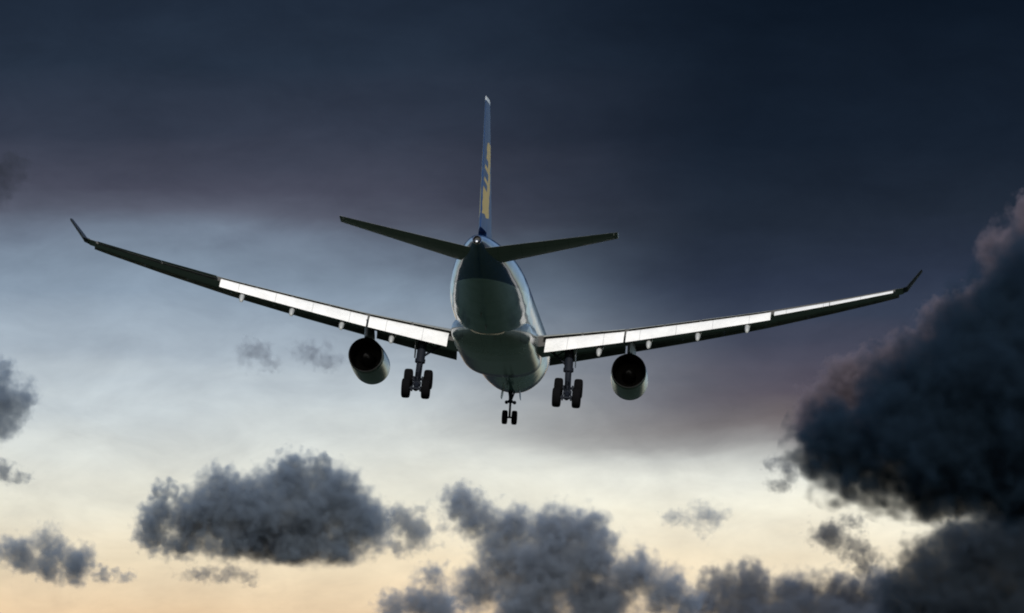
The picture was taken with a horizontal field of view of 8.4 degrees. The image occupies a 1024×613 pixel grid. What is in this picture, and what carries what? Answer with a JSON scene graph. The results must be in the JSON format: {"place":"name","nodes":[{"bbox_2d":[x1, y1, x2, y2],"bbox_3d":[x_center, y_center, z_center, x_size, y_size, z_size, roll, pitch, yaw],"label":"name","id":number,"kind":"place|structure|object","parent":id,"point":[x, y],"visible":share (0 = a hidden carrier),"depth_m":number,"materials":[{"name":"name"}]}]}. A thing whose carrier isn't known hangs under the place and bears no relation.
{"place":"outdoors","nodes":[
{"label":"outdoors","id":0,"kind":"place"},
{"bbox_2d":[70,96,922,424],"bbox_3d":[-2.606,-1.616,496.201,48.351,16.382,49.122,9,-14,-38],"label":"airliner","id":1,"kind":"object","parent":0,"point":[496,336],"visible":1,"depth_m":498.29,"materials":[{"name":"metal"}]},
{"bbox_2d":[0,0,1023,612],"label":"sky","id":2,"kind":"structure","parent":0,"point":[168,444],"materials":[{"name":"grey"}]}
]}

